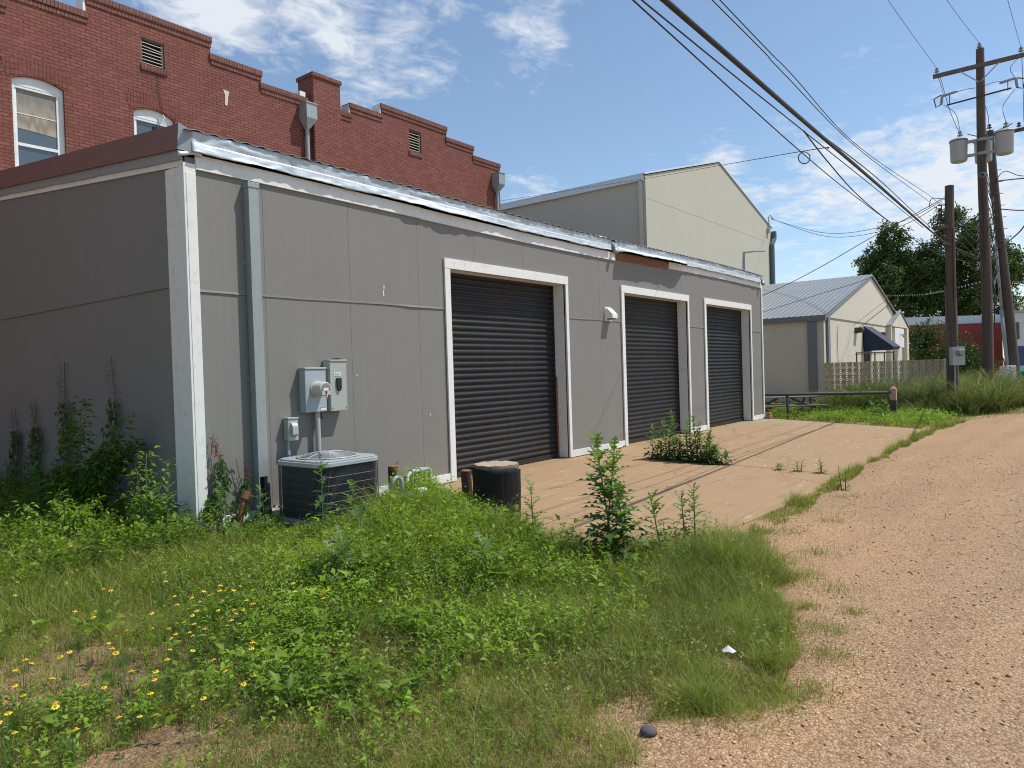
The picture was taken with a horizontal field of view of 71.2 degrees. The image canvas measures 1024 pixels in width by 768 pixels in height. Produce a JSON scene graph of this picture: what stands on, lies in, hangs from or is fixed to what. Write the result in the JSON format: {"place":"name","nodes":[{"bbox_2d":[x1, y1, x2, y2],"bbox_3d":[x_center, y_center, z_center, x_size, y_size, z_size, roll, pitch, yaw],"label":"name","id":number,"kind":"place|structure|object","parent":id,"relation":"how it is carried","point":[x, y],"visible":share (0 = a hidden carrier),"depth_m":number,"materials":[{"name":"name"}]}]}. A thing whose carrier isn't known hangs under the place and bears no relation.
{"place":"outdoors","nodes":[
{"label":"outdoors","id":0,"kind":"place"},
{"bbox_2d":[0,358,1004,767],"bbox_3d":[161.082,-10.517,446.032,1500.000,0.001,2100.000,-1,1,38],"label":"ground","id":1,"kind":"structure","parent":0,"point":[152,744],"depth_m":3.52,"materials":[{"name":"green plant"}]},
{"bbox_2d":[0,731,23,767],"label":"yellow wildflower","id":2,"kind":"object","parent":1,"relation":"on","point":[8,759],"visible":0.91,"depth_m":3.00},
{"bbox_2d":[0,711,24,756],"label":"yellow wildflower","id":3,"kind":"object","parent":1,"relation":"on","point":[1,721],"visible":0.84,"depth_m":3.13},
{"bbox_2d":[2,684,30,735],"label":"yellow wildflower","id":4,"kind":"object","parent":1,"relation":"on","point":[4,701],"visible":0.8,"depth_m":3.33,"materials":[{"name":"plant"}]},
{"bbox_2d":[3,658,35,701],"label":"yellow wildflower","id":5,"kind":"object","parent":1,"relation":"on","point":[23,684],"visible":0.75,"depth_m":3.66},
{"bbox_2d":[18,461,54,530],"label":"prickly weed","id":6,"kind":"object","parent":1,"relation":"on","point":[34,484],"visible":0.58,"depth_m":7.86,"materials":[{"name":"green plant"}]},
{"bbox_2d":[41,701,76,736],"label":"yellow wildflower","id":7,"kind":"object","parent":1,"relation":"on","point":[59,726],"visible":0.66,"depth_m":3.32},
{"bbox_2d":[12,489,115,550],"bbox_3d":[-4.415,1.342,7.065,0.875,0.638,0.631,-2,1,-18],"label":"bush","id":8,"kind":"object","parent":1,"relation":"on","point":[60,507],"visible":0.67,"depth_m":7.02,"materials":[{"name":"green plant"}]},
{"bbox_2d":[42,655,88,700],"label":"yellow wildflower","id":9,"kind":"object","parent":1,"relation":"on","point":[60,657],"visible":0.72,"depth_m":3.66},
{"bbox_2d":[35,704,96,767],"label":"yellow wildflower","id":10,"kind":"object","parent":1,"relation":"on","point":[56,706],"visible":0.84,"depth_m":3.05,"materials":[{"name":"plant"}]},
{"bbox_2d":[50,650,85,681],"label":"yellow wildflower","id":11,"kind":"object","parent":1,"relation":"on","point":[73,671],"visible":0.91,"depth_m":3.91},
{"bbox_2d":[63,610,97,652],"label":"yellow wildflower","id":12,"kind":"object","parent":1,"relation":"on","point":[79,641],"visible":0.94,"depth_m":4.34,"materials":[{"name":"plant"}]},
{"bbox_2d":[30,396,148,527],"bbox_3d":[-4.689,0.888,7.976,1.137,1.528,0.929,-1,1,38],"label":"bush","id":13,"kind":"object","parent":1,"relation":"on","point":[86,483],"visible":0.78,"depth_m":7.82,"materials":[{"name":"green plant"}]},
{"bbox_2d":[77,683,110,714],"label":"yellow wildflower","id":14,"kind":"object","parent":1,"relation":"on","point":[103,687],"visible":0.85,"depth_m":3.50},
{"bbox_2d":[90,588,120,621],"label":"yellow wildflower","id":15,"kind":"object","parent":1,"relation":"on","point":[103,612],"visible":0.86,"depth_m":4.89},
{"bbox_2d":[87,647,131,691],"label":"yellow wildflower","id":16,"kind":"object","parent":1,"relation":"on","point":[113,671],"visible":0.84,"depth_m":3.81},
{"bbox_2d":[107,629,136,667],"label":"yellow wildflower","id":17,"kind":"object","parent":1,"relation":"on","point":[122,655],"visible":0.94,"depth_m":4.06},
{"bbox_2d":[105,715,142,751],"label":"yellow wildflower","id":18,"kind":"object","parent":1,"relation":"on","point":[122,735],"visible":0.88,"depth_m":3.15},
{"bbox_2d":[109,651,145,698],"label":"yellow wildflower","id":19,"kind":"object","parent":1,"relation":"on","point":[126,691],"visible":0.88,"depth_m":3.66,"materials":[{"name":"plant"}]},
{"bbox_2d":[116,678,159,730],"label":"yellow wildflower","id":20,"kind":"object","parent":1,"relation":"on","point":[147,714],"visible":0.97,"depth_m":3.34,"materials":[{"name":"plant"}]},
{"bbox_2d":[115,446,181,536],"bbox_3d":[-3.681,1.129,7.210,0.605,1.007,0.599,-1,1,38],"label":"sapling","id":21,"kind":"object","parent":1,"relation":"on","point":[143,505],"visible":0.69,"depth_m":7.16,"materials":[{"name":"green plant"}]},
{"bbox_2d":[148,612,165,647],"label":"yellow wildflower","id":22,"kind":"object","parent":1,"relation":"on","point":[157,638],"visible":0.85,"depth_m":4.35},
{"bbox_2d":[136,475,186,543],"bbox_3d":[-3.442,1.310,7.077,0.473,0.822,0.483,-2,1,6],"label":"prickly weed","id":23,"kind":"object","parent":1,"relation":"on","point":[152,497],"visible":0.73,"depth_m":7.06,"materials":[{"name":"green plant"}]},
{"bbox_2d":[151,571,171,610],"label":"yellow wildflower","id":24,"kind":"object","parent":1,"relation":"on","point":[161,603],"visible":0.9,"depth_m":5.09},
{"bbox_2d":[150,658,178,705],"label":"yellow wildflower","id":25,"kind":"object","parent":1,"relation":"on","point":[162,688],"visible":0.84,"depth_m":3.59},
{"bbox_2d":[187,696,219,735],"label":"yellow wildflower","id":26,"kind":"object","parent":1,"relation":"on","point":[204,717],"visible":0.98,"depth_m":3.29,"materials":[{"name":"plant"}]},
{"bbox_2d":[203,481,234,538],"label":"prickly weed","id":27,"kind":"object","parent":1,"relation":"on","point":[220,504],"visible":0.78,"depth_m":7.38,"materials":[{"name":"green plant"}]},
{"bbox_2d":[213,669,241,702],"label":"yellow wildflower","id":28,"kind":"object","parent":1,"relation":"on","point":[227,695],"visible":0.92,"depth_m":3.58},
{"bbox_2d":[233,490,251,529],"bbox_3d":[-2.894,1.381,7.655,0.088,0.485,0.238,-1,1,44],"label":"rusty standpipe","id":29,"kind":"object","parent":1,"relation":"on","point":[245,497],"visible":0.74,"depth_m":7.64,"materials":[{"name":"metal"}]},
{"bbox_2d":[225,674,265,726],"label":"yellow wildflower","id":30,"kind":"object","parent":1,"relation":"on","point":[247,717],"visible":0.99,"depth_m":3.36,"materials":[{"name":"plant"}]},
{"bbox_2d":[233,641,261,684],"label":"yellow wildflower","id":31,"kind":"object","parent":1,"relation":"on","point":[251,648],"visible":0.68,"depth_m":3.82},
{"bbox_2d":[0,0,505,210],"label":"brick building","id":32,"kind":"structure","parent":1,"relation":"on","point":[82,74],"depth_m":16.68,"materials":[{"name":"red brick"}]},
{"bbox_2d":[11,77,64,166],"bbox_3d":[-9.694,-4.978,14.641,0.080,2.480,0.940,-1,1,38],"label":"window","id":33,"kind":"structure","parent":32,"relation":"in","point":[38,115],"depth_m":14.62,"materials":[{"name":"white paint"}]},
{"bbox_2d":[133,109,172,134],"bbox_3d":[-8.247,-5.047,16.473,0.080,2.470,0.930,-1,1,38],"label":"window","id":34,"kind":"structure","parent":32,"relation":"in","point":[144,120],"depth_m":16.37,"materials":[{"name":"white paint"}]},
{"bbox_2d":[502,147,828,200],"bbox_3d":[3.842,-4.826,17.773,4.491,3.749,18.106,-2,1,-13],"label":"service drop","id":35,"kind":"object","parent":32,"relation":"attached to","point":[692,170],"visible":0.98,"depth_m":17.48,"materials":[{"name":"rubber"}]},
{"bbox_2d":[247,485,283,533],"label":"prickly weed","id":36,"kind":"object","parent":1,"relation":"on","point":[261,505],"visible":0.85,"depth_m":7.62,"materials":[{"name":"green plant"}]},
{"bbox_2d":[266,450,378,534],"bbox_3d":[-2.085,1.154,7.990,1.072,0.826,0.960,-1,1,38],"label":"air conditioner","id":37,"kind":"object","parent":1,"relation":"on","point":[298,484],"visible":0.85,"depth_m":7.66,"materials":[{"name":"painted metal"},{"name":"dark metal grille"},{"name":"wire"}]},
{"bbox_2d":[308,452,339,536],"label":"prickly weed","id":38,"kind":"object","parent":1,"relation":"on","point":[321,479],"visible":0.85,"depth_m":6.86,"materials":[{"name":"green plant"}]},
{"bbox_2d":[302,524,377,602],"bbox_3d":[-1.297,1.417,5.438,0.549,0.670,0.565,-2,1,-12],"label":"prickly weed","id":39,"kind":"object","parent":1,"relation":"on","point":[337,554],"visible":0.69,"depth_m":5.40,"materials":[{"name":"green plant"}]},
{"bbox_2d":[341,479,362,521],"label":"prickly weed","id":40,"kind":"object","parent":1,"relation":"on","point":[350,498],"visible":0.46,"depth_m":7.05,"materials":[{"name":"green plant"}]},
{"bbox_2d":[345,502,380,548],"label":"prickly weed","id":41,"kind":"object","parent":1,"relation":"on","point":[359,510],"visible":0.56,"depth_m":6.32,"materials":[{"name":"green plant"}]},
{"bbox_2d":[0,122,764,532],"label":"storage building","id":42,"kind":"structure","parent":1,"relation":"on","point":[194,290],"depth_m":9.57,"materials":[{"name":"grey paint"}]},
{"bbox_2d":[4,409,25,485],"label":"wall creeper","id":43,"kind":"object","parent":42,"relation":"attached to","point":[14,444],"depth_m":10.65,"materials":[{"name":"green plant"}]},
{"bbox_2d":[18,398,45,491],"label":"wall creeper","id":44,"kind":"object","parent":42,"relation":"attached to","point":[34,430],"depth_m":10.14,"materials":[{"name":"green plant"}]},
{"bbox_2d":[50,361,73,482],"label":"wall creeper","id":45,"kind":"object","parent":42,"relation":"attached to","point":[65,417],"depth_m":9.48,"materials":[{"name":"green plant"}]},
{"bbox_2d":[92,357,122,509],"bbox_3d":[-4.878,0.638,8.627,0.807,1.951,0.116,-1,1,38],"label":"wall creeper","id":46,"kind":"object","parent":42,"relation":"attached to","point":[111,418],"depth_m":8.56,"materials":[{"name":"green plant"}]},
{"bbox_2d":[198,433,234,525],"bbox_3d":[-3.138,1.051,7.576,0.111,1.052,0.425,-1,1,38],"label":"wall creeper","id":47,"kind":"object","parent":42,"relation":"attached to","point":[221,467],"depth_m":7.60,"materials":[{"name":"green plant"}]},
{"bbox_2d":[229,459,256,526],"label":"wall creeper","id":48,"kind":"object","parent":42,"relation":"attached to","point":[247,481],"depth_m":7.83,"materials":[{"name":"green plant"}]},
{"bbox_2d":[283,417,298,456],"bbox_3d":[-2.556,0.818,8.345,0.143,0.855,0.149,-1,1,38],"label":"disconnect switch","id":49,"kind":"object","parent":42,"relation":"attached to","point":[291,430],"visible":0.97,"depth_m":8.30,"materials":[{"name":"metal"}]},
{"bbox_2d":[298,358,347,450],"bbox_3d":[-2.201,0.617,8.650,0.327,1.866,0.615,-1,1,38],"label":"electric meter","id":50,"kind":"object","parent":42,"relation":"attached to","point":[323,388],"visible":0.99,"depth_m":8.61,"materials":[{"name":"grey metal"}]},
{"bbox_2d":[450,273,558,476],"bbox_3d":[-0.149,-0.245,11.950,0.075,3.278,3.038,-1,1,38],"label":"roll up door","id":51,"kind":"structure","parent":42,"relation":"in","point":[503,335],"depth_m":11.93,"materials":[{"name":"metal"}]},
{"bbox_2d":[604,307,617,320],"bbox_3d":[1.954,-1.383,14.080,0.172,0.270,0.240,-1,1,38],"label":"vent hood","id":52,"kind":"object","parent":42,"relation":"attached to","point":[610,314],"visible":1,"depth_m":14.03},
{"bbox_2d":[624,295,680,442],"bbox_3d":[3.059,-0.410,16.014,0.075,3.278,3.038,-1,1,38],"label":"roll up door","id":53,"kind":"structure","parent":42,"relation":"in","point":[651,325],"depth_m":16.09,"materials":[{"name":"metal"}]},
{"bbox_2d":[706,306,744,426],"bbox_3d":[5.629,-0.542,19.270,0.075,3.278,3.078,-1,1,38],"label":"roll up door","id":54,"kind":"structure","parent":42,"relation":"in","point":[724,337],"depth_m":19.47,"materials":[{"name":"metal"}]},
{"bbox_2d":[388,465,397,487],"bbox_3d":[-1.481,1.309,8.935,0.121,0.588,0.124,-1,1,38],"label":"pipe bollard","id":55,"kind":"object","parent":1,"relation":"on","point":[390,471],"visible":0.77,"depth_m":8.88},
{"bbox_2d":[0,462,796,767],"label":"leafy weeds","id":56,"kind":"object","parent":1,"relation":"on","point":[282,654],"visible":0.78,"depth_m":4.57,"materials":[{"name":"green plant"}]},
{"bbox_2d":[0,478,798,767],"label":"dry seed stalks","id":57,"kind":"object","parent":1,"relation":"on","point":[389,611],"visible":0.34,"depth_m":5.08,"materials":[{"name":"plant"}]},
{"bbox_2d":[389,467,432,500],"bbox_3d":[-1.089,1.279,8.375,0.382,0.542,0.762,-1,1,38],"label":"pipe","id":58,"kind":"object","parent":1,"relation":"on","point":[420,469],"visible":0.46,"depth_m":8.22,"materials":[{"name":"metal"}]},
{"bbox_2d":[355,463,492,520],"bbox_3d":[-1.068,1.250,7.965,2.310,0.584,2.124,-1,1,38],"label":"creeping vine","id":59,"kind":"object","parent":1,"relation":"on","point":[425,477],"visible":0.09,"depth_m":8.43,"materials":[{"name":"green plant"}]},
{"bbox_2d":[464,531,510,591],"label":"prickly weed","id":60,"kind":"object","parent":1,"relation":"on","point":[485,552],"visible":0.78,"depth_m":5.28,"materials":[{"name":"green plant"}]},
{"bbox_2d":[472,461,520,519],"bbox_3d":[-0.160,1.197,7.793,0.522,0.667,0.525,-1,1,38],"label":"wrapped stump","id":61,"kind":"object","parent":1,"relation":"on","point":[498,481],"visible":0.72,"depth_m":7.58,"materials":[{"name":"black plastic"}]},
{"bbox_2d":[519,477,546,541],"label":"prickly weed","id":62,"kind":"object","parent":1,"relation":"on","point":[530,504],"visible":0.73,"depth_m":6.49,"materials":[{"name":"green plant"}]},
{"bbox_2d":[574,430,657,572],"bbox_3d":[0.807,0.994,5.892,0.724,1.241,0.660,-1,1,38],"label":"prickly weed","id":63,"kind":"object","parent":1,"relation":"on","point":[608,493],"visible":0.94,"depth_m":5.88,"materials":[{"name":"green plant"}]},
{"bbox_2d":[500,161,776,284],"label":"gable warehouse","id":64,"kind":"structure","parent":1,"relation":"on","point":[713,214],"depth_m":32.89,"materials":[{"name":"beige paint"}]},
{"bbox_2d":[637,489,682,557],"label":"prickly weed","id":65,"kind":"object","parent":1,"relation":"on","point":[654,507],"visible":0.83,"depth_m":5.97,"materials":[{"name":"green plant"}]},
{"bbox_2d":[438,419,919,548],"bbox_3d":[4.239,1.307,13.584,5.130,0.128,15.918,-1,1,38],"label":"concrete apron","id":66,"kind":"object","parent":1,"relation":"on","point":[752,482],"visible":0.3,"depth_m":10.62,"materials":[{"name":"concrete"}]},
{"bbox_2d":[460,469,472,502],"bbox_3d":[-0.501,1.279,8.114,0.157,0.622,0.123,-2,1,-21],"label":"pipe bollard","id":67,"kind":"object","parent":66,"relation":"on","point":[466,479],"visible":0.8,"depth_m":8.06,"materials":[{"name":"metal"}]},
{"bbox_2d":[644,419,670,459],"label":"joint weed","id":68,"kind":"object","parent":66,"relation":"on","point":[653,456],"visible":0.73,"depth_m":12.53,"materials":[{"name":"green plant"}]},
{"bbox_2d":[655,422,679,461],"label":"joint weed","id":69,"kind":"object","parent":66,"relation":"on","point":[668,453],"visible":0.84,"depth_m":12.32,"materials":[{"name":"green plant"}]},
{"bbox_2d":[667,410,692,461],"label":"joint weed","id":70,"kind":"object","parent":66,"relation":"on","point":[674,442],"visible":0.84,"depth_m":12.23,"materials":[{"name":"green plant"}]},
{"bbox_2d":[671,427,703,461],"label":"joint weed","id":71,"kind":"object","parent":66,"relation":"on","point":[687,449],"visible":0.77,"depth_m":12.04,"materials":[{"name":"green plant"}]},
{"bbox_2d":[681,415,712,462],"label":"joint weed","id":72,"kind":"object","parent":66,"relation":"on","point":[695,442],"visible":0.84,"depth_m":11.93,"materials":[{"name":"green plant"}]},
{"bbox_2d":[695,428,723,464],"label":"joint weed","id":73,"kind":"object","parent":66,"relation":"on","point":[707,442],"visible":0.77,"depth_m":11.77,"materials":[{"name":"green plant"}]},
{"bbox_2d":[699,444,738,464],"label":"joint weed","id":74,"kind":"object","parent":66,"relation":"on","point":[714,450],"visible":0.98,"depth_m":11.60,"materials":[{"name":"green plant"}]},
{"bbox_2d":[671,482,713,542],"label":"prickly weed","id":75,"kind":"object","parent":1,"relation":"on","point":[692,509],"visible":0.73,"depth_m":6.26,"materials":[{"name":"green plant"}]},
{"bbox_2d":[765,395,828,411],"bbox_3d":[8.599,0.711,22.559,2.101,0.626,1.620,-2,1,0],"label":"picnic table","id":76,"kind":"object","parent":1,"relation":"on","point":[803,403],"visible":0.6,"depth_m":22.20,"materials":[{"name":"grey wood"}]},
{"bbox_2d":[765,386,896,418],"bbox_3d":[8.166,0.603,21.143,5.723,0.990,0.340,-1,1,23],"label":"pipe rail fence","id":77,"kind":"object","parent":1,"relation":"on","point":[892,392],"visible":0.63,"depth_m":20.47,"materials":[{"name":"metal"}]},
{"bbox_2d":[762,274,909,401],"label":"beige shop","id":78,"kind":"structure","parent":1,"relation":"on","point":[805,340],"depth_m":31.80,"materials":[{"name":"metal"}]},
{"bbox_2d":[764,242,939,311],"bbox_3d":[11.905,-3.591,27.320,1.198,1.878,10.608,-2,1,-24],"label":"service drop","id":79,"kind":"object","parent":78,"relation":"attached to","point":[857,282],"visible":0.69,"depth_m":26.48,"materials":[{"name":"rubber"}]},
{"bbox_2d":[765,402,962,425],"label":"yard weeds","id":80,"kind":"object","parent":1,"relation":"on","point":[920,415],"visible":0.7,"depth_m":19.86,"materials":[{"name":"green plant"}]},
{"bbox_2d":[855,352,894,381],"bbox_3d":[16.672,-0.458,32.862,3.204,2.025,0.193,-2,1,-34],"label":"metal frame rack","id":81,"kind":"object","parent":1,"relation":"on","point":[856,354],"visible":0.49,"depth_m":32.98,"materials":[{"name":"metal"}]},
{"bbox_2d":[865,399,889,416],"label":"yard weed","id":82,"kind":"object","parent":1,"relation":"on","point":[884,402],"visible":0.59,"depth_m":20.45,"materials":[{"name":"green plant"}]},
{"bbox_2d":[825,358,945,395],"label":"breeze block wall","id":83,"kind":"structure","parent":1,"relation":"on","point":[869,372],"depth_m":28.12,"materials":[{"name":"concrete"}]},
{"bbox_2d":[784,364,1023,416],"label":"tall grass","id":84,"kind":"structure","parent":1,"relation":"on","point":[976,394],"depth_m":22.43,"materials":[{"name":"plant"}]},
{"bbox_2d":[851,219,959,317],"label":"tree","id":85,"kind":"object","parent":1,"relation":"on","point":[892,280],"visible":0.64,"depth_m":83.68,"materials":[{"name":"green plant"}]},
{"bbox_2d":[932,185,964,403],"bbox_3d":[13.471,-2.534,21.989,0.898,7.126,0.487,0,2,62],"label":"service pole","id":86,"kind":"object","parent":1,"relation":"on","point":[955,356],"visible":0.92,"depth_m":21.92,"materials":[{"name":"brown wood"}]},
{"bbox_2d":[632,0,949,255],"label":"overhead line","id":87,"kind":"object","parent":86,"relation":"attached to","point":[667,31],"visible":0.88,"depth_m":6.71,"materials":[{"name":"rubber"}]},
{"bbox_2d":[660,0,979,257],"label":"bundled cable","id":88,"kind":"object","parent":86,"relation":"attached to","point":[688,20],"visible":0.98,"depth_m":6.43,"materials":[{"name":"rubber"}]},
{"bbox_2d":[641,0,922,227],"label":"support strand","id":89,"kind":"object","parent":88,"relation":"attached to","point":[671,24],"visible":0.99,"depth_m":6.17,"materials":[{"name":"black metal"}]},
{"bbox_2d":[712,0,939,214],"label":"overhead line","id":90,"kind":"object","parent":86,"relation":"attached to","point":[800,91],"visible":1,"depth_m":8.61,"materials":[{"name":"rubber"}]},
{"bbox_2d":[719,0,940,205],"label":"overhead line","id":91,"kind":"object","parent":86,"relation":"attached to","point":[806,91],"visible":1,"depth_m":8.74,"materials":[{"name":"rubber"}]},
{"bbox_2d":[762,197,944,295],"bbox_3d":[9.736,-3.947,23.603,8.000,3.546,1.121,-2,1,15],"label":"service drop","id":92,"kind":"object","parent":86,"relation":"attached to","point":[852,248],"visible":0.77,"depth_m":23.73,"materials":[{"name":"rubber"}]},
{"bbox_2d":[803,130,949,258],"bbox_3d":[8.197,-3.260,14.869,0.246,0.647,17.717,-1,1,36],"label":"overhead line","id":93,"kind":"object","parent":86,"relation":"attached to","point":[855,192],"visible":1,"depth_m":10.30,"materials":[{"name":"rubber"}]},
{"bbox_2d":[828,139,951,239],"bbox_3d":[8.426,-3.630,14.972,0.080,1.063,17.175,-1,1,36],"label":"support strand","id":94,"kind":"object","parent":86,"relation":"attached to","point":[883,183],"visible":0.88,"depth_m":11.33,"materials":[{"name":"black metal"}]},
{"bbox_2d":[905,315,1002,375],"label":"red building","id":95,"kind":"structure","parent":1,"relation":"on","point":[972,324],"depth_m":70.03,"materials":[{"name":"paint"}]},
{"bbox_2d":[909,317,1004,380],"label":"dark bush","id":96,"kind":"object","parent":1,"relation":"on","point":[923,345],"visible":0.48,"depth_m":44.52,"materials":[{"name":"green plant"}]},
{"bbox_2d":[900,203,1023,316],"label":"tree","id":97,"kind":"object","parent":1,"relation":"on","point":[969,300],"visible":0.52,"depth_m":83.55,"materials":[{"name":"green plant"}]},
{"bbox_2d":[933,42,1023,383],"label":"utility pole","id":98,"kind":"object","parent":1,"relation":"on","point":[984,151],"visible":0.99,"depth_m":24.85,"materials":[{"name":"brown wood"}]},
{"bbox_2d":[986,122,1023,385],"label":"leaning pole","id":99,"kind":"object","parent":1,"relation":"on","point":[1009,315],"visible":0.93,"depth_m":26.86,"materials":[{"name":"brown wood"}]},
{"bbox_2d":[995,243,1008,365],"bbox_3d":[18.558,-2.809,27.039,0.497,5.010,0.224,-2,1,15],"label":"galvanized mast","id":100,"kind":"object","parent":99,"relation":"attached to","point":[1003,328],"visible":0.83,"depth_m":26.98,"materials":[{"name":"metal"}]},
{"bbox_2d":[1000,365,1015,383],"bbox_3d":[18.605,-0.027,26.803,0.373,1.320,0.366,-2,1,0],"label":"painted block post","id":101,"kind":"object","parent":1,"relation":"on","point":[1007,369],"visible":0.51,"depth_m":26.62,"materials":[{"name":"concrete"}]},
{"bbox_2d":[1014,310,1023,365],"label":"white blue building","id":102,"kind":"structure","parent":1,"relation":"on","point":[1019,318],"depth_m":60.11,"materials":[{"name":"paint"}]},
{"bbox_2d":[56,0,1023,357],"label":"sky","id":103,"kind":"structure","parent":0,"point":[561,95],"materials":[{"name":"blue"}]},
{"bbox_2d":[592,406,1023,767],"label":"gravel road","id":104,"kind":"structure","parent":0,"point":[965,736],"depth_m":4.32,"materials":[{"name":"gravel"}]},
{"bbox_2d":[640,725,657,736],"bbox_3d":[0.601,1.525,3.144,0.076,0.034,0.080,-1,1,38],"label":"dark pebble","id":105,"kind":"object","parent":104,"relation":"on","point":[651,730],"visible":0.99,"depth_m":3.12,"materials":[{"name":"stone"}]},
{"bbox_2d":[599,453,1023,767],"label":"loose pebbles","id":106,"kind":"object","parent":104,"relation":"on","point":[876,708],"visible":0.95,"depth_m":5.02,"materials":[{"name":"gravel"}]},
{"bbox_2d":[763,400,1023,429],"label":"yard grass","id":107,"kind":"structure","parent":0,"point":[871,423],"depth_m":19.89,"materials":[{"name":"plant"}]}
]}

